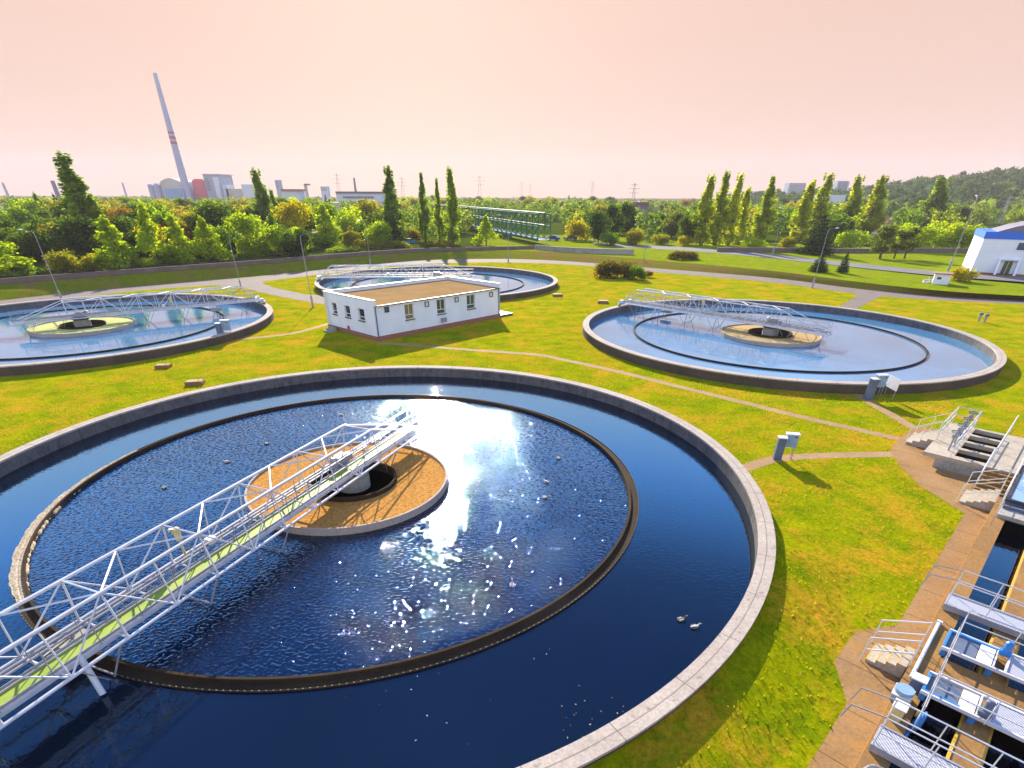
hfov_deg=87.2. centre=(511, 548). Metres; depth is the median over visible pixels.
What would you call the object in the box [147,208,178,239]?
broadleaf tree
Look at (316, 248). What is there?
bush
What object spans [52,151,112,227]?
poplar tree
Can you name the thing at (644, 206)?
shed
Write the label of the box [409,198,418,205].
broadleaf tree
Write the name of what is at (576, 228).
bush
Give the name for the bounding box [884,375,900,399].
notice board
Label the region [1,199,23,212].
broadleaf tree
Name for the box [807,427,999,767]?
paving
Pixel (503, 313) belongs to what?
cellar hatch
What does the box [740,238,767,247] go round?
bush
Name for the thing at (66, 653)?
scraper bridge
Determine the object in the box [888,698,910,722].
switch cabinet
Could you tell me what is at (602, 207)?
broadleaf tree
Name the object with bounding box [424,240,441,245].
bush
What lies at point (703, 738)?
grass bank
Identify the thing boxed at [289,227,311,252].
broadleaf tree
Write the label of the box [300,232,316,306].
street lamp
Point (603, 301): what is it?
concrete hatch
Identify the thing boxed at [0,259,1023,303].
perimeter path
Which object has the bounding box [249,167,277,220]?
poplar tree
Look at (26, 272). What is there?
bush
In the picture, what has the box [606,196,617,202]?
broadleaf tree
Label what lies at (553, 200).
broadleaf tree
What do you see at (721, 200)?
poplar tree
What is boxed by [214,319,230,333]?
control cabinet
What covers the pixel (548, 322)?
ground
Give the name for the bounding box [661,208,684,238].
broadleaf tree
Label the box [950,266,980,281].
bush
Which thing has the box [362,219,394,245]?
broadleaf tree
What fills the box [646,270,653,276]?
bush
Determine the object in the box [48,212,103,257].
broadleaf tree
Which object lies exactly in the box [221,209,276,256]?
broadleaf tree
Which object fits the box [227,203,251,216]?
broadleaf tree
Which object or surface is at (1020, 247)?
window
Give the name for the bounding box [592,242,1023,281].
road
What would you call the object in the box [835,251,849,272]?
spruce tree
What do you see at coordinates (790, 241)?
bush
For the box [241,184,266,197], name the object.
factory shed
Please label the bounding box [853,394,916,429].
footpath
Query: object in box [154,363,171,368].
concrete hatch
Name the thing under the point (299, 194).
warehouse
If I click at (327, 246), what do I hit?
bush
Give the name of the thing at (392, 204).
poplar tree
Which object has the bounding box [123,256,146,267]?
bush
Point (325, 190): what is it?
apartment block
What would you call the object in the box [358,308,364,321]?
window
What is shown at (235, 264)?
street lamp
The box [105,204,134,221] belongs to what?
broadleaf tree
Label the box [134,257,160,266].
bush
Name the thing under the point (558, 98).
sky
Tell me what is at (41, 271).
bush
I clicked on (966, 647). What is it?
screening machine
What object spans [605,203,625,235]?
broadleaf tree
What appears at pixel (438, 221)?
poplar tree
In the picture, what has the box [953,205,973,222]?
broadleaf tree
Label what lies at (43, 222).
broadleaf tree
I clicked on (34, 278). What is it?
flood wall
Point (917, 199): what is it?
broadleaf tree
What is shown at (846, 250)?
boundary wall
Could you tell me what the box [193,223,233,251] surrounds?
broadleaf tree
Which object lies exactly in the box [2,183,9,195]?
chimney
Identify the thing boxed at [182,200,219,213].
broadleaf tree
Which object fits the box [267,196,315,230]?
broadleaf tree
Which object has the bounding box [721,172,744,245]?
poplar tree
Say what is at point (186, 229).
broadleaf tree
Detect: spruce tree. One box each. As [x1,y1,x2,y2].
[796,214,837,254]
[808,253,830,272]
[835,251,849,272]
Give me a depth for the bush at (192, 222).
127.91 m
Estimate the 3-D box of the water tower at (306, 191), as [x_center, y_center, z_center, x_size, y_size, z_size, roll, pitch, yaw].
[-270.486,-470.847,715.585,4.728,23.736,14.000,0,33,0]
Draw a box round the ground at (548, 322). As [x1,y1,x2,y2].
[0,196,1023,767]
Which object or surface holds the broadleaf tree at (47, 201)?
on the ground at (548, 322)
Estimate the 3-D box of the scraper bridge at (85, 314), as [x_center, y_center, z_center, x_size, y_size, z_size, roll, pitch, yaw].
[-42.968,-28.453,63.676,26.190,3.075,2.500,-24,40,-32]
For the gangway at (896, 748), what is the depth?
13.74 m
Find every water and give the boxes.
[0,300,265,364]
[0,376,754,767]
[321,270,551,293]
[590,305,993,381]
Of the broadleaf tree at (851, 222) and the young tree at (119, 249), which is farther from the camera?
the broadleaf tree at (851, 222)
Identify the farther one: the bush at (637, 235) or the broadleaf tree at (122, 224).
the bush at (637, 235)
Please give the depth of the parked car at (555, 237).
163.26 m
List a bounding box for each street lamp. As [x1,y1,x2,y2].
[18,229,61,297]
[228,233,241,288]
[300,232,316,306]
[772,207,782,253]
[811,227,838,287]
[947,195,977,270]
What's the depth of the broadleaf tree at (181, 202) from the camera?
307.68 m
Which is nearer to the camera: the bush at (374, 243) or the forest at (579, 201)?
the bush at (374, 243)
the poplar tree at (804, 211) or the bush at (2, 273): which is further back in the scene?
the poplar tree at (804, 211)
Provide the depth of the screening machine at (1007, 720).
14.88 m
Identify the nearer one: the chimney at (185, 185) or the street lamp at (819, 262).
the street lamp at (819, 262)
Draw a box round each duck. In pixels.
[677,615,687,621]
[690,623,701,628]
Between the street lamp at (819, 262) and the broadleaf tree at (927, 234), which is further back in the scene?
the broadleaf tree at (927, 234)
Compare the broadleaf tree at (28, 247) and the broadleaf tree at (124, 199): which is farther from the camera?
the broadleaf tree at (124, 199)
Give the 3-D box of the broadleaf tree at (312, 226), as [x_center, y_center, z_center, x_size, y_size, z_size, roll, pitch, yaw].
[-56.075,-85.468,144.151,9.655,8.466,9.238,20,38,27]
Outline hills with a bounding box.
[864,181,1023,215]
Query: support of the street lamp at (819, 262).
on the ground at (548, 322)
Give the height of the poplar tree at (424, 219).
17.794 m
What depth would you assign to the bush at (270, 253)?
119.40 m
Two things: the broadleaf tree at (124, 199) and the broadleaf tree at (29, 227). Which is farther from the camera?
the broadleaf tree at (124, 199)
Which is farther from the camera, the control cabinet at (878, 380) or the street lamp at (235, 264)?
the street lamp at (235, 264)
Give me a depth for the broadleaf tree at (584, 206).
300.18 m
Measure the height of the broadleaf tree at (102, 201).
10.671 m
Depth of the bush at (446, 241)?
144.50 m
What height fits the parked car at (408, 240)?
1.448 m
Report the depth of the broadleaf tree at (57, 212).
154.33 m
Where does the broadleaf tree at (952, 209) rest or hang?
on the ground at (548, 322)
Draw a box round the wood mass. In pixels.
[4,196,1023,237]
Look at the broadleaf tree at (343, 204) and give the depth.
180.51 m
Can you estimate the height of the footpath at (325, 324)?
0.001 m
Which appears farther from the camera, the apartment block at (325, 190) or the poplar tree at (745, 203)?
the apartment block at (325, 190)
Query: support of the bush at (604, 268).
on the ground at (548, 322)
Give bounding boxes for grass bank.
[587,512,841,767]
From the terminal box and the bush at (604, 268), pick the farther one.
the bush at (604, 268)
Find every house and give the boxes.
[322,276,500,340]
[854,223,880,238]
[881,216,893,231]
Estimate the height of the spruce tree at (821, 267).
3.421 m
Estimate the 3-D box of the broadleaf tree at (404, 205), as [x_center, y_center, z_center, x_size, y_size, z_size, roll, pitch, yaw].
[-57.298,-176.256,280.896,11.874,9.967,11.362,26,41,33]
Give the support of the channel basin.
on the ground at (548, 322)
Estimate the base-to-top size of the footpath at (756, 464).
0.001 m
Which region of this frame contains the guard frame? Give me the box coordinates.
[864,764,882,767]
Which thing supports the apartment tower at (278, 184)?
on the ground at (548, 322)
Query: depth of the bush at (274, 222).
129.48 m
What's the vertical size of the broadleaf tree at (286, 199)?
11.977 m
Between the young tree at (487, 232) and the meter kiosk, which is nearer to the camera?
the meter kiosk
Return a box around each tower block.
[783,183,806,194]
[833,181,849,190]
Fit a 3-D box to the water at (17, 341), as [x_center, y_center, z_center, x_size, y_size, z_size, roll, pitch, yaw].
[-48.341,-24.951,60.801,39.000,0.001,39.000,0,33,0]
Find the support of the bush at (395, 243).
on the ground at (548, 322)
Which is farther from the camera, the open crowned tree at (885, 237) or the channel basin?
the open crowned tree at (885, 237)
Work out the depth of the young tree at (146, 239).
99.87 m
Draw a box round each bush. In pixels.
[0,269,21,276]
[1,263,36,276]
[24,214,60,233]
[34,268,66,273]
[41,249,88,273]
[81,253,106,270]
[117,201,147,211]
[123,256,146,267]
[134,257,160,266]
[150,255,162,263]
[160,255,183,263]
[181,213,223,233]
[193,251,208,258]
[204,254,223,260]
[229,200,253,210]
[235,238,270,256]
[259,218,290,228]
[263,246,278,254]
[278,249,295,256]
[304,247,313,252]
[311,245,321,251]
[320,242,339,249]
[322,246,357,252]
[365,240,381,248]
[382,240,411,247]
[403,227,423,242]
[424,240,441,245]
[441,238,452,245]
[563,219,590,240]
[590,259,626,278]
[599,231,619,245]
[610,260,637,277]
[625,227,646,244]
[626,265,647,280]
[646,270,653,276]
[651,234,669,244]
[666,250,690,259]
[677,235,693,245]
[686,251,700,260]
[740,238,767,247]
[777,236,798,247]
[833,229,873,247]
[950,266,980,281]
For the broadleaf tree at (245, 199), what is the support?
on the ground at (548, 322)
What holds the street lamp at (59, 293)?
on the ground at (548, 322)
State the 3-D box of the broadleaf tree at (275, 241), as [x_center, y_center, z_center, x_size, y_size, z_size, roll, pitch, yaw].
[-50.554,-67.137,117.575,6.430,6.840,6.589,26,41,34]
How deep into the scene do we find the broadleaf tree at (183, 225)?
124.11 m
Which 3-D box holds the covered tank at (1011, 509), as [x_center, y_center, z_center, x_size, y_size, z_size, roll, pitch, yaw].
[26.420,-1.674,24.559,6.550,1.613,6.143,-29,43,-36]
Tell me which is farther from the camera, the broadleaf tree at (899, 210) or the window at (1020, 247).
the broadleaf tree at (899, 210)
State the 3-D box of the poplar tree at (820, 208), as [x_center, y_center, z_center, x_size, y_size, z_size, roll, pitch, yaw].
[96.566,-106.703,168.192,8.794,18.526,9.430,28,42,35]
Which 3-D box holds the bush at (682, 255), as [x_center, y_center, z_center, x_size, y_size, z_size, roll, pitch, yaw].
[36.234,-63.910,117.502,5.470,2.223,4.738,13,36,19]
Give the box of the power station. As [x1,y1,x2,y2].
[147,174,243,201]
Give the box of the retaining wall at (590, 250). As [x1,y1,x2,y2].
[535,245,633,254]
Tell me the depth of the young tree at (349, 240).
130.88 m
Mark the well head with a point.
(926, 280)
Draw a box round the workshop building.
[961,221,1023,276]
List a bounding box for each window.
[332,302,337,315]
[345,305,350,318]
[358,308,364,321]
[404,304,413,320]
[437,299,446,314]
[467,294,475,309]
[1015,242,1023,250]
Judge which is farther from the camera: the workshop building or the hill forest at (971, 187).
the hill forest at (971, 187)
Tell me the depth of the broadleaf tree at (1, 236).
104.47 m
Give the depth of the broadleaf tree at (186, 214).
129.89 m
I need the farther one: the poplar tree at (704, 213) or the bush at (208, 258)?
the poplar tree at (704, 213)
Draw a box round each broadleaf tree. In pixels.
[0,204,39,224]
[0,216,27,232]
[0,227,23,255]
[0,227,64,262]
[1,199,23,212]
[7,198,46,215]
[20,221,38,232]
[24,200,69,220]
[26,222,67,250]
[27,218,58,250]
[28,218,46,225]
[39,199,69,213]
[41,197,52,205]
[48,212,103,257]
[98,198,119,206]
[98,202,111,216]
[101,213,140,255]
[103,200,125,213]
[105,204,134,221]
[114,196,133,205]
[118,202,170,222]
[119,231,159,257]
[126,224,169,252]
[136,201,182,222]
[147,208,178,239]
[148,199,173,209]
[148,215,193,247]
[159,221,195,241]
[167,201,194,212]
[174,197,188,208]
[174,208,194,216]
[177,209,199,241]
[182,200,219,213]
[185,199,199,207]
[188,198,248,237]
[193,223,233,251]
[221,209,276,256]
[226,197,250,207]
[226,229,240,253]
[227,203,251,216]
[242,204,275,223]
[264,224,292,253]
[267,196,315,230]
[275,196,290,203]
[275,223,312,256]
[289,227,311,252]
[291,198,312,205]
[296,213,318,241]
[302,197,314,205]
[306,200,340,238]
[326,200,355,231]
[332,206,366,233]
[352,196,383,226]
[352,210,408,246]
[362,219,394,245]
[400,195,413,200]
[400,200,412,213]
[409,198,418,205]
[521,195,533,204]
[546,196,559,204]
[578,204,590,212]
[585,207,611,242]
[586,202,605,222]
[587,196,596,204]
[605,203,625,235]
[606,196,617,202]
[620,199,640,232]
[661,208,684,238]
[677,211,698,238]
[680,199,691,207]
[748,207,757,222]
[778,197,790,203]
[781,205,796,228]
[787,200,801,211]
[835,209,857,232]
[860,197,869,204]
[883,199,898,212]
[891,222,944,246]
[892,208,906,220]
[906,194,928,207]
[911,203,926,216]
[927,220,966,247]
[944,205,961,220]
[947,221,990,247]
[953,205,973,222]
[981,198,996,207]
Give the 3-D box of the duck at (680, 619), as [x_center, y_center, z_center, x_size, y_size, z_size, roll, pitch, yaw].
[6.111,2.504,19.287,0.409,0.207,0.165,-11,35,-17]
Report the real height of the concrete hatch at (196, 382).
0.346 m
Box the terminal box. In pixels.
[908,671,929,691]
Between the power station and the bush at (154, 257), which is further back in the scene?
the power station
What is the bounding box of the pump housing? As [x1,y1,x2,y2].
[889,682,915,702]
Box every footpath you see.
[232,323,327,340]
[377,342,899,440]
[742,452,893,470]
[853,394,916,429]
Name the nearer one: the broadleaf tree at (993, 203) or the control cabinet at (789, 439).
the control cabinet at (789, 439)
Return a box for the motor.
[904,711,927,736]
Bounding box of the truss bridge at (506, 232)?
[432,204,551,240]
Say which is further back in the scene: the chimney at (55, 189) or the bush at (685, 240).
the chimney at (55, 189)
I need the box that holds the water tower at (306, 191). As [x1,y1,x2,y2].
[304,184,309,196]
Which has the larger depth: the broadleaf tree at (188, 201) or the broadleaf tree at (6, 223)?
the broadleaf tree at (188, 201)
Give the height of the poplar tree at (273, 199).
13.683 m
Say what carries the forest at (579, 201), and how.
on the ground at (548, 322)
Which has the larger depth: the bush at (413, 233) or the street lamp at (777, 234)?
the bush at (413, 233)
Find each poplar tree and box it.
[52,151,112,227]
[84,193,105,226]
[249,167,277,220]
[268,188,278,220]
[381,165,408,225]
[416,172,432,241]
[432,177,444,242]
[443,166,461,244]
[691,172,716,244]
[705,170,730,244]
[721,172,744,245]
[732,185,751,244]
[750,176,778,241]
[789,179,816,241]
[806,171,835,237]
[838,174,865,233]
[851,174,889,235]
[911,176,951,227]
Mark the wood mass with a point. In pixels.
(982, 212)
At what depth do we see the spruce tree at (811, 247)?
126.99 m
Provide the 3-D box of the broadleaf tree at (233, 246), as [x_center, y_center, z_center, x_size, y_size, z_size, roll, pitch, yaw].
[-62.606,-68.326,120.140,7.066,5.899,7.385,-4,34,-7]
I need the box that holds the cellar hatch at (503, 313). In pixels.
[500,311,512,316]
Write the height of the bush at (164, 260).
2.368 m
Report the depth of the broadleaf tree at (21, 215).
148.40 m
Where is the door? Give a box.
[1000,261,1013,274]
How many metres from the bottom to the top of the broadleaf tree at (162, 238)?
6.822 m
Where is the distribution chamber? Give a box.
[905,406,1023,496]
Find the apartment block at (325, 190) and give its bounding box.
[320,186,330,202]
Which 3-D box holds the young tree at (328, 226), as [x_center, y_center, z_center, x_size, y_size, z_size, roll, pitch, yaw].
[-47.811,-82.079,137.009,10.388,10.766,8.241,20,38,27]
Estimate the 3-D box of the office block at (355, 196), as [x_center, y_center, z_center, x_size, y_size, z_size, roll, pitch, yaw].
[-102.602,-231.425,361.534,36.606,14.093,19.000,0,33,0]
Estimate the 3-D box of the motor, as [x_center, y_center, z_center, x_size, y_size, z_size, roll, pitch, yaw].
[11.129,4.986,14.940,1.234,0.830,0.268,-25,41,-33]
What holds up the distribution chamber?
on the ground at (548, 322)
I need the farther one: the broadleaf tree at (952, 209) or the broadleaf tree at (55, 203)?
the broadleaf tree at (952, 209)
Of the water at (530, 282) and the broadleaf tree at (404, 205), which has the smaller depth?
the water at (530, 282)
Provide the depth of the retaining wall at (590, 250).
128.58 m
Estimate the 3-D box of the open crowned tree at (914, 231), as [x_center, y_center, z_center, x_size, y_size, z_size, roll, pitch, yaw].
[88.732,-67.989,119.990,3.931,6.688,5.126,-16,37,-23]
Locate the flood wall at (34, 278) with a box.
[0,242,536,283]
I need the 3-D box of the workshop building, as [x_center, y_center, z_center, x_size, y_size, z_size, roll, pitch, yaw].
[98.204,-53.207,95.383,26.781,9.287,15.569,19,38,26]
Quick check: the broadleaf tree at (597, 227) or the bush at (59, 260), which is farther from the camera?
the broadleaf tree at (597, 227)
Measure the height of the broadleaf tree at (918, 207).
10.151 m
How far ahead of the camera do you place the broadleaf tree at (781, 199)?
465.10 m
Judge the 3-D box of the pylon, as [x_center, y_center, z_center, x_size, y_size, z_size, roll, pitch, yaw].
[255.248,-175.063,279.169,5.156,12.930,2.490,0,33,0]
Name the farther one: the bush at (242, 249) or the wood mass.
the wood mass
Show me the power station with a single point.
(214, 186)
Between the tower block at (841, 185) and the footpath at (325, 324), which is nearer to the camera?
the footpath at (325, 324)
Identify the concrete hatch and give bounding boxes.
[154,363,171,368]
[184,379,205,385]
[552,293,562,296]
[598,300,608,303]
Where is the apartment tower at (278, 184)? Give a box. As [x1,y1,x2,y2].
[275,180,282,197]
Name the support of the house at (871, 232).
on the ground at (548, 322)
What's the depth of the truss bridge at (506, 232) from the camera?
167.60 m
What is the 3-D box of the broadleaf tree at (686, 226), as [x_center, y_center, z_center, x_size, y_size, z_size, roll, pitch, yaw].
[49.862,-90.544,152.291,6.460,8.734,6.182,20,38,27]
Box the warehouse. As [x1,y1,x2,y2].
[281,189,305,200]
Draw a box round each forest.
[0,195,986,215]
[716,166,1023,212]
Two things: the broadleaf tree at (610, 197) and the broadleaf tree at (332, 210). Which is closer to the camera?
the broadleaf tree at (332, 210)
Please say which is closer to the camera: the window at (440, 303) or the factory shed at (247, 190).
the window at (440, 303)
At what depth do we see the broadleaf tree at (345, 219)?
159.77 m
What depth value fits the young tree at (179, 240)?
102.76 m
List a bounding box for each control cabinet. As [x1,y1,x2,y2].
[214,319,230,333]
[772,432,800,460]
[863,373,889,399]
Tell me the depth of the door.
96.03 m
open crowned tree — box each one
[869,223,898,258]
[886,229,912,258]
[898,226,923,258]
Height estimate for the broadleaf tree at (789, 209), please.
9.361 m
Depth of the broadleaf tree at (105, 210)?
151.19 m
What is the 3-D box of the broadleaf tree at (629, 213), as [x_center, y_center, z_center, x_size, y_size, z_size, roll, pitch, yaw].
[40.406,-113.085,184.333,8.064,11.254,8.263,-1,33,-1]
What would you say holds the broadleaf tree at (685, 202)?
on the ground at (548, 322)
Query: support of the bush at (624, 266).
on the ground at (548, 322)
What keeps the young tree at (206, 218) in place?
on the ground at (548, 322)
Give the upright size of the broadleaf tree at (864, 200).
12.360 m
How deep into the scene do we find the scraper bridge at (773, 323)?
60.42 m
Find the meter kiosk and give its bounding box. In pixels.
[932,271,953,284]
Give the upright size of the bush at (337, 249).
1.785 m
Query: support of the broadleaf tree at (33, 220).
on the ground at (548, 322)
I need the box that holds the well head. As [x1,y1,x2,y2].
[923,277,930,282]
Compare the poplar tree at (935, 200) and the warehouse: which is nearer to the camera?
the poplar tree at (935, 200)
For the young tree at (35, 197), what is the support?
on the ground at (548, 322)
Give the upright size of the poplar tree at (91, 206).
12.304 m
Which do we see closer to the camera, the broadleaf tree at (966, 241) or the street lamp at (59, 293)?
the street lamp at (59, 293)
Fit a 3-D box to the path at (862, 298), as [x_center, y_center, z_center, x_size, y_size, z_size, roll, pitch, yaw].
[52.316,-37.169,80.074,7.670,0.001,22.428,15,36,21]
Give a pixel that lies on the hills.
(1014, 187)
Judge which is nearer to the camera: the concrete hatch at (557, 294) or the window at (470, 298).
the window at (470, 298)
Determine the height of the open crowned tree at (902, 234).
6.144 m
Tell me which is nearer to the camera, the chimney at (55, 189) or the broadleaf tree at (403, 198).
the broadleaf tree at (403, 198)
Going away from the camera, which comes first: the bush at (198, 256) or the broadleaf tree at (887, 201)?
the bush at (198, 256)
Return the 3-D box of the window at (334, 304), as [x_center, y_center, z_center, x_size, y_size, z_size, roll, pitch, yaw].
[-19.449,-26.319,59.057,1.059,1.232,0.330,27,42,35]
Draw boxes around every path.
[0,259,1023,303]
[220,275,323,303]
[833,287,886,308]
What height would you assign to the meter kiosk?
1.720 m
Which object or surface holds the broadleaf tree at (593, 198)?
on the ground at (548, 322)
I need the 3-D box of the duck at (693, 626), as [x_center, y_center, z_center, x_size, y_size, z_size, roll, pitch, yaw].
[6.483,2.719,18.963,0.409,0.207,0.165,-5,34,-8]
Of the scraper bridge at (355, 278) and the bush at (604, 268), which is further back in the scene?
the bush at (604, 268)
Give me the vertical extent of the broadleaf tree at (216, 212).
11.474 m
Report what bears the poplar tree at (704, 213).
on the ground at (548, 322)
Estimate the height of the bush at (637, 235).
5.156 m
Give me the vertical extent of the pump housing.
0.440 m
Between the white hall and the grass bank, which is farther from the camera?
the white hall
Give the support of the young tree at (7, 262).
on the ground at (548, 322)
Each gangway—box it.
[840,687,1023,767]
[920,565,1023,639]
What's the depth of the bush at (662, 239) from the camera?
152.55 m
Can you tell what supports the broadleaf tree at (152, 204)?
on the ground at (548, 322)
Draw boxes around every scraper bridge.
[0,409,429,729]
[8,285,265,331]
[316,264,475,285]
[617,288,836,342]
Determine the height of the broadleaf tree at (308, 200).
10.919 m
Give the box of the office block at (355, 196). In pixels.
[328,191,385,211]
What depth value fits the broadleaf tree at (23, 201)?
166.60 m
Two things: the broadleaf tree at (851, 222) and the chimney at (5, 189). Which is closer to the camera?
the broadleaf tree at (851, 222)
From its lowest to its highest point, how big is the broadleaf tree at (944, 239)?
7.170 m
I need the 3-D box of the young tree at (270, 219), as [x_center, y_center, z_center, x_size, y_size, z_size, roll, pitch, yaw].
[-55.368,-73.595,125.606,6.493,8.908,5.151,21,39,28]
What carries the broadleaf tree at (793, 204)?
on the ground at (548, 322)
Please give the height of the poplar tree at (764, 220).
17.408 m
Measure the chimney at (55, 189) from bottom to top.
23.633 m
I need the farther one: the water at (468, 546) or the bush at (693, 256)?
the bush at (693, 256)
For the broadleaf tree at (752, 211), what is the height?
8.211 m
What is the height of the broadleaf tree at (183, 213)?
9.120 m
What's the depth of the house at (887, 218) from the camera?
206.36 m
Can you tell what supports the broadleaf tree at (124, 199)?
on the ground at (548, 322)
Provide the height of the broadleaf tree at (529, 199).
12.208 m
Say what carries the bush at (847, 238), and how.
on the ground at (548, 322)
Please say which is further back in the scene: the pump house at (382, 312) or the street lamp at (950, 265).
the street lamp at (950, 265)
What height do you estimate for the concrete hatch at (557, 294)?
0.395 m
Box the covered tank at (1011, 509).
[996,459,1023,525]
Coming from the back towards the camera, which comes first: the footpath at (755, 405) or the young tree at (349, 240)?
the young tree at (349, 240)
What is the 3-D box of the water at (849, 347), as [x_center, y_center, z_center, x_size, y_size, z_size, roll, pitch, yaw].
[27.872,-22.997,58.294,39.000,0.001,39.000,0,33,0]
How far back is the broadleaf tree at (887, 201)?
376.66 m
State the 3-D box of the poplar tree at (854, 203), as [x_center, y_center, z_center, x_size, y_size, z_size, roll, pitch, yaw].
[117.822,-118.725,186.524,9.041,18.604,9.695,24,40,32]
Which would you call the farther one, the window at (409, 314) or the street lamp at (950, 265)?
the street lamp at (950, 265)
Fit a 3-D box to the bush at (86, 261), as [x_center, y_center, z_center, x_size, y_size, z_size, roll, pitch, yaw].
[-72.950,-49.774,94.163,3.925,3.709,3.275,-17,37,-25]
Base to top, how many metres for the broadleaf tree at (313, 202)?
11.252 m
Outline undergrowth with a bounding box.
[13,203,666,262]
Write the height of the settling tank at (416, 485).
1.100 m
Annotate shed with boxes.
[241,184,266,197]
[629,201,648,221]
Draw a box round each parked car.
[402,238,416,243]
[546,235,559,240]
[563,235,577,240]
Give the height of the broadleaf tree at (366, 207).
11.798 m
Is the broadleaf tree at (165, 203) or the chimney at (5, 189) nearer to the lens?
the broadleaf tree at (165, 203)
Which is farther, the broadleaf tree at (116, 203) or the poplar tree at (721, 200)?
the broadleaf tree at (116, 203)
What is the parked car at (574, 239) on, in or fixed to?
on the ground at (548, 322)
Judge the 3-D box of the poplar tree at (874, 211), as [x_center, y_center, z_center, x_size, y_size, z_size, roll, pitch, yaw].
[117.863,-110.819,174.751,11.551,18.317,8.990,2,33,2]
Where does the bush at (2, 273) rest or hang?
on the ground at (548, 322)
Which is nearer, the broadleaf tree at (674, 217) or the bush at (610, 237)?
the bush at (610, 237)
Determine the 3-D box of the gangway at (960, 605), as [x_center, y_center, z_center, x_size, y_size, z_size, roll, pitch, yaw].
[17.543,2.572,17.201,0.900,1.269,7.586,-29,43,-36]
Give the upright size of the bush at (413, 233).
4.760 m
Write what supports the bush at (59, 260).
on the ground at (548, 322)
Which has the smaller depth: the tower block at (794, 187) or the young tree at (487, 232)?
the young tree at (487, 232)
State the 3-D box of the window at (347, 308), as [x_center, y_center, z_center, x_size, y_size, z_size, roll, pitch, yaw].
[-17.570,-25.342,57.583,1.156,1.232,0.330,27,42,35]
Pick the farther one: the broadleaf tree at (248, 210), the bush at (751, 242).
the broadleaf tree at (248, 210)
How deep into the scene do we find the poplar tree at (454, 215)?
142.45 m
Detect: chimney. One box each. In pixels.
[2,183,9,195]
[50,181,60,196]
[153,73,193,200]
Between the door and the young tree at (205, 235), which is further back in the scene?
the young tree at (205, 235)
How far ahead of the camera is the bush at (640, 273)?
95.92 m
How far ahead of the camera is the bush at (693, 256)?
116.90 m
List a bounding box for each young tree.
[0,241,35,272]
[31,191,40,202]
[86,215,139,269]
[135,199,176,263]
[160,211,196,263]
[188,214,237,260]
[202,210,213,223]
[266,211,277,246]
[309,201,341,243]
[339,225,365,247]
[471,214,498,245]
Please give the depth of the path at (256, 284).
85.78 m
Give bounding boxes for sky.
[0,0,1023,198]
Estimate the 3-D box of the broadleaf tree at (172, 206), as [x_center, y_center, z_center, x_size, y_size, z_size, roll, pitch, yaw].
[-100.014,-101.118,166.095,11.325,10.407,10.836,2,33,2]
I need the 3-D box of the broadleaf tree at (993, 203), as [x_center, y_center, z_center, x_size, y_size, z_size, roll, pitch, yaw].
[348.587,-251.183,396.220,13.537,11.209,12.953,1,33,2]
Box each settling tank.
[0,293,273,376]
[0,365,775,767]
[314,266,557,300]
[583,299,1006,393]
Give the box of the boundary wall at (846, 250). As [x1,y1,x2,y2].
[717,247,968,252]
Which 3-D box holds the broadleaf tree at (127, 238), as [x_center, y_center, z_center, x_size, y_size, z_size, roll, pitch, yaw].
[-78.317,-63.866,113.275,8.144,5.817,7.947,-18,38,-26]
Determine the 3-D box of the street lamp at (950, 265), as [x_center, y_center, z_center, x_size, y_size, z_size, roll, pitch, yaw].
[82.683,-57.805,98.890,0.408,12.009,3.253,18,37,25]
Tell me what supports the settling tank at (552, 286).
on the ground at (548, 322)
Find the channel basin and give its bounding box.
[854,469,1023,767]
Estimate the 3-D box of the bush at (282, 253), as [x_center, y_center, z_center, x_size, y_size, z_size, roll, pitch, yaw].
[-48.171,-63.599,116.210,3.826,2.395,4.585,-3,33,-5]
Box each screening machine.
[917,670,1023,742]
[938,610,1023,683]
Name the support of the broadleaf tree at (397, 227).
on the ground at (548, 322)
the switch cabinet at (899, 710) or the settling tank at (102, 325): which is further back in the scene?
the settling tank at (102, 325)
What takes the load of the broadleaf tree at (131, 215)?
on the ground at (548, 322)
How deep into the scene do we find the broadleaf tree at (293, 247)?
112.13 m
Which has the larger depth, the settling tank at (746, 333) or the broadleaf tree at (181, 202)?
the broadleaf tree at (181, 202)
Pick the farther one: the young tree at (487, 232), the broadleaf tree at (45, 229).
the young tree at (487, 232)
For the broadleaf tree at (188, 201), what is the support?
on the ground at (548, 322)

